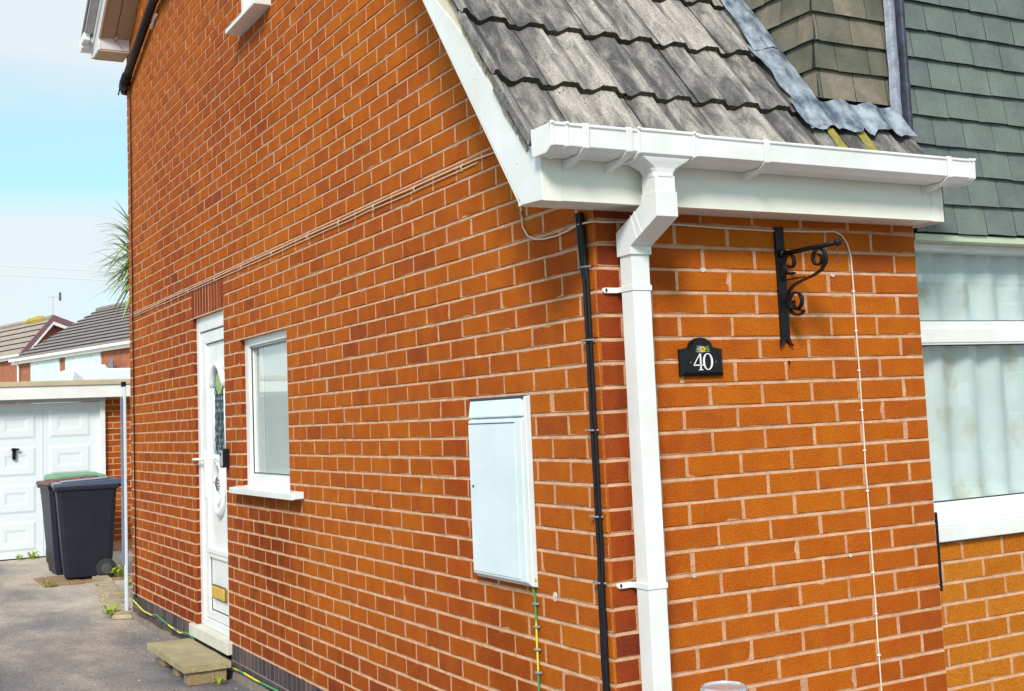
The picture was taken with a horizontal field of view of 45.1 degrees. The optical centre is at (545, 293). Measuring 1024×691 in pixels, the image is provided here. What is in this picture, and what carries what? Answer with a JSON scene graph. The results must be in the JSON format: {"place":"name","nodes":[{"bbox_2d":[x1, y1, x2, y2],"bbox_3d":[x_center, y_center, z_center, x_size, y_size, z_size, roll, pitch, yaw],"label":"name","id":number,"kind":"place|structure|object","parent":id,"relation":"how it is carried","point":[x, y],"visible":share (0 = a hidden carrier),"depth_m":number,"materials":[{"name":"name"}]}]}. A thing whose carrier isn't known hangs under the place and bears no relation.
{"place":"outdoors","nodes":[
{"label":"outdoors","id":0,"kind":"place"},
{"bbox_2d":[0,265,124,272],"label":"overhead wire","id":1,"kind":"object","parent":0,"point":[56,268],"visible":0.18,"depth_m":31.42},
{"bbox_2d":[0,274,125,281],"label":"overhead wire","id":2,"kind":"object","parent":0,"point":[57,277],"visible":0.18,"depth_m":31.40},
{"bbox_2d":[0,0,128,326],"label":"sky","id":3,"kind":"structure","parent":0,"point":[64,154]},
{"bbox_2d":[0,379,131,559],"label":"garage","id":4,"kind":"structure","parent":0,"point":[43,434],"depth_m":15.34,"materials":[{"name":"white brick"}]},
{"bbox_2d":[0,401,99,559],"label":"garage door","id":5,"kind":"structure","parent":4,"relation":"in","point":[37,440],"depth_m":15.25,"materials":[{"name":"white metal"}]},
{"bbox_2d":[8,301,131,403],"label":"terraced house","id":6,"kind":"structure","parent":0,"point":[100,336],"depth_m":52.72,"materials":[{"name":"tile"}]},
{"bbox_2d":[31,358,59,403],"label":"window","id":7,"kind":"structure","parent":6,"relation":"in","point":[46,370],"depth_m":53.20,"materials":[{"name":"white glass"}]},
{"bbox_2d":[65,352,101,369],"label":"window","id":8,"kind":"structure","parent":6,"relation":"in","point":[92,358],"depth_m":50.53,"materials":[{"name":"white glass"}]},
{"bbox_2d":[0,549,251,690],"bbox_3d":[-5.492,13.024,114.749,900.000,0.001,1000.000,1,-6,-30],"label":"driveway","id":9,"kind":"structure","parent":0,"point":[116,665],"depth_m":8.83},
{"bbox_2d":[27,551,40,558],"bbox_3d":[-6.266,3.199,15.065,0.183,0.094,0.233,1,-6,-30],"label":"weed","id":10,"kind":"object","parent":9,"relation":"on","point":[32,555],"visible":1,"depth_m":15.05,"materials":[{"name":"green plant"}]},
{"bbox_2d":[0,315,73,404],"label":"terraced house","id":11,"kind":"structure","parent":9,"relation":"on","point":[18,338],"depth_m":60.58,"materials":[{"name":"tile"}]},
{"bbox_2d":[42,580,51,585],"bbox_3d":[-4.894,2.847,12.114,0.132,0.068,0.149,-2,-6,-3],"label":"weed","id":12,"kind":"object","parent":9,"relation":"on","point":[49,582],"visible":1,"depth_m":12.09,"materials":[{"name":"green plant"}]},
{"bbox_2d":[36,475,107,573],"bbox_3d":[-5.129,2.520,13.477,0.742,1.034,0.604,1,-7,-33],"label":"wheelie bin","id":13,"kind":"object","parent":9,"relation":"on","point":[50,519],"visible":0.27,"depth_m":13.20,"materials":[{"name":"black plastic"}]},
{"bbox_2d":[44,471,106,561],"bbox_3d":[-5.587,2.649,14.622,0.604,1.043,0.742,1,-7,-32],"label":"wheelie bin","id":14,"kind":"object","parent":9,"relation":"on","point":[61,475],"visible":0.21,"depth_m":14.52,"materials":[{"name":"green plastic"}]},
{"bbox_2d":[33,571,131,587],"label":"paving slabs","id":15,"kind":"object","parent":9,"relation":"on","point":[60,580],"visible":0.51,"depth_m":12.52,"materials":[{"name":"beige concrete"}]},
{"bbox_2d":[51,476,128,578],"bbox_3d":[-4.745,2.433,12.833,0.742,1.016,0.604,0,-6,-24],"label":"wheelie bin","id":16,"kind":"object","parent":15,"relation":"on","point":[85,507],"visible":0.93,"depth_m":12.58,"materials":[{"name":"black plastic"}]},
{"bbox_2d":[109,565,123,575],"bbox_3d":[-4.394,2.849,12.648,0.208,0.108,0.258,-3,-6,4],"label":"weed","id":17,"kind":"object","parent":15,"relation":"on","point":[117,571],"visible":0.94,"depth_m":12.60,"materials":[{"name":"green plant"}]},
{"bbox_2d":[54,364,130,402],"bbox_3d":[-7.505,2.757,23.485,3.260,2.734,2.115,1,-6,-30],"label":"caravan","id":18,"kind":"object","parent":9,"relation":"on","point":[93,372],"visible":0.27,"depth_m":22.17,"materials":[{"name":"metal"}]},
{"bbox_2d":[88,201,130,317],"bbox_3d":[-3.912,0.940,11.842,1.028,3.754,1.010,1,-6,-30],"label":"cordyline tree","id":19,"kind":"object","parent":9,"relation":"on","point":[125,268],"visible":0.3,"depth_m":11.86,"materials":[{"name":"green plant"}]},
{"bbox_2d":[100,603,119,615],"bbox_3d":[-3.506,2.551,9.929,0.187,0.090,0.190,-5,-6,27],"label":"weed","id":20,"kind":"object","parent":9,"relation":"on","point":[111,609],"visible":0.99,"depth_m":9.90,"materials":[{"name":"green plant"}]},
{"bbox_2d":[92,575,132,619],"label":"edging stones","id":21,"kind":"object","parent":9,"relation":"on","point":[110,591],"visible":0.55,"depth_m":11.07,"materials":[{"name":"beige stone"}]},
{"bbox_2d":[120,382,128,610],"bbox_3d":[-3.436,1.671,10.048,0.040,1.900,0.050,1,-6,-30],"label":"white post","id":22,"kind":"object","parent":21,"relation":"on","point":[124,480],"visible":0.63,"depth_m":10.04,"materials":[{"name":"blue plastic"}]},
{"bbox_2d":[0,571,236,690],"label":"grit","id":23,"kind":"object","parent":9,"relation":"on","point":[95,634],"visible":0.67,"depth_m":8.94,"materials":[{"name":"grey gravel"}]},
{"bbox_2d":[147,638,230,685],"bbox_3d":[-2.213,2.270,7.606,0.274,0.121,1.010,1,-6,-30],"label":"door step","id":24,"kind":"object","parent":9,"relation":"on","point":[193,662],"depth_m":7.36,"materials":[{"name":"beige concrete"}]},
{"bbox_2d":[212,676,225,684],"bbox_3d":[-1.893,2.245,7.139,0.107,0.048,0.097,-3,-6,2],"label":"weed","id":25,"kind":"object","parent":9,"relation":"on","point":[217,680],"visible":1,"depth_m":7.15,"materials":[{"name":"green plant"}]},
{"bbox_2d":[79,0,1023,690],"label":"house","id":26,"kind":"structure","parent":9,"relation":"on","point":[323,388],"depth_m":4.62,"materials":[{"name":"orange brick"}]},
{"bbox_2d":[129,82,136,597],"bbox_3d":[-3.331,0.318,9.945,0.011,4.200,0.021,1,-6,-30],"label":"thin black pipe","id":27,"kind":"object","parent":26,"relation":"attached to","point":[133,343],"visible":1,"depth_m":9.94,"materials":[{"name":"plastic"}]},
{"bbox_2d":[118,0,158,95],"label":"waste pipe","id":28,"kind":"object","parent":26,"relation":"attached to","point":[125,79],"visible":0.93,"depth_m":9.65,"materials":[{"name":"black plastic"}]},
{"bbox_2d":[130,594,278,690],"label":"ground cable","id":29,"kind":"object","parent":26,"relation":"attached to","point":[240,671],"visible":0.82,"depth_m":8.12,"materials":[{"name":"plastic"}]},
{"bbox_2d":[192,327,228,625],"bbox_3d":[-2.123,1.154,7.897,0.112,1.860,0.699,1,-6,-30],"label":"door","id":30,"kind":"structure","parent":26,"relation":"in","point":[213,379],"depth_m":7.93,"materials":[{"name":"white plastic"}]},
{"bbox_2d":[219,448,228,467],"bbox_3d":[-1.955,1.000,7.488,0.045,0.114,0.083,1,-6,-30],"label":"door camera","id":31,"kind":"object","parent":26,"relation":"attached to","point":[224,458],"depth_m":7.46,"materials":[{"name":"black plastic"}]},
{"bbox_2d":[225,0,274,35],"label":"upper window","id":32,"kind":"structure","parent":26,"relation":"in","point":[251,10],"depth_m":7.04,"materials":[{"name":"white plastic"}]},
{"bbox_2d":[229,329,303,499],"bbox_3d":[-1.518,0.662,6.810,0.162,0.900,1.188,1,-6,-30],"label":"side window","id":33,"kind":"structure","parent":26,"relation":"in","point":[267,425],"depth_m":7.03,"materials":[{"name":"white plastic"}]},
{"bbox_2d":[467,395,537,587],"bbox_3d":[-0.158,0.688,4.333,0.045,0.647,0.416,1,-6,-30],"label":"meter box","id":34,"kind":"object","parent":26,"relation":"attached to","point":[502,493],"visible":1,"depth_m":4.27,"materials":[{"name":"white plastic"}]},
{"bbox_2d":[468,423,520,578],"bbox_3d":[-0.183,0.722,4.336,0.003,0.526,0.356,1,-6,-30],"label":"box door","id":35,"kind":"structure","parent":34,"relation":"in","point":[494,503],"depth_m":4.32,"materials":[{"name":"white plastic"}]},
{"bbox_2d":[131,152,881,690],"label":"telephone wire","id":36,"kind":"object","parent":26,"relation":"attached to","point":[561,234],"visible":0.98,"depth_m":4.34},
{"bbox_2d":[532,577,541,690],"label":"earth cable","id":37,"kind":"object","parent":26,"relation":"attached to","point":[536,649],"visible":1,"depth_m":4.12,"materials":[{"name":"plastic"}]},
{"bbox_2d":[575,212,609,690],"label":"black cable run","id":38,"kind":"object","parent":26,"relation":"attached to","point":[593,430],"visible":1,"depth_m":3.81,"materials":[{"name":"plastic"}]},
{"bbox_2d":[678,337,722,376],"bbox_3d":[0.506,0.204,3.995,0.171,0.125,0.020,1,-6,-30],"label":"house number plaque","id":39,"kind":"object","parent":26,"relation":"attached to","point":[699,356],"visible":1,"depth_m":3.98,"materials":[{"name":"black metal"}]},
{"bbox_2d":[773,227,841,345],"bbox_3d":[0.878,-0.039,4.077,0.058,0.408,0.297,1,-6,-30],"label":"hanging basket bracket","id":40,"kind":"object","parent":26,"relation":"attached to","point":[784,294],"visible":1,"depth_m":4.17,"materials":[{"name":"black metal"}]},
{"bbox_2d":[914,243,1023,542],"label":"front window","id":41,"kind":"structure","parent":26,"relation":"in","point":[971,297],"depth_m":4.84,"materials":[{"name":"white plastic"}]},
{"bbox_2d":[700,681,747,690],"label":"grey canister","id":42,"kind":"object","parent":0,"point":[724,686],"visible":1,"depth_m":3.56,"materials":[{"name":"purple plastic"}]}
]}

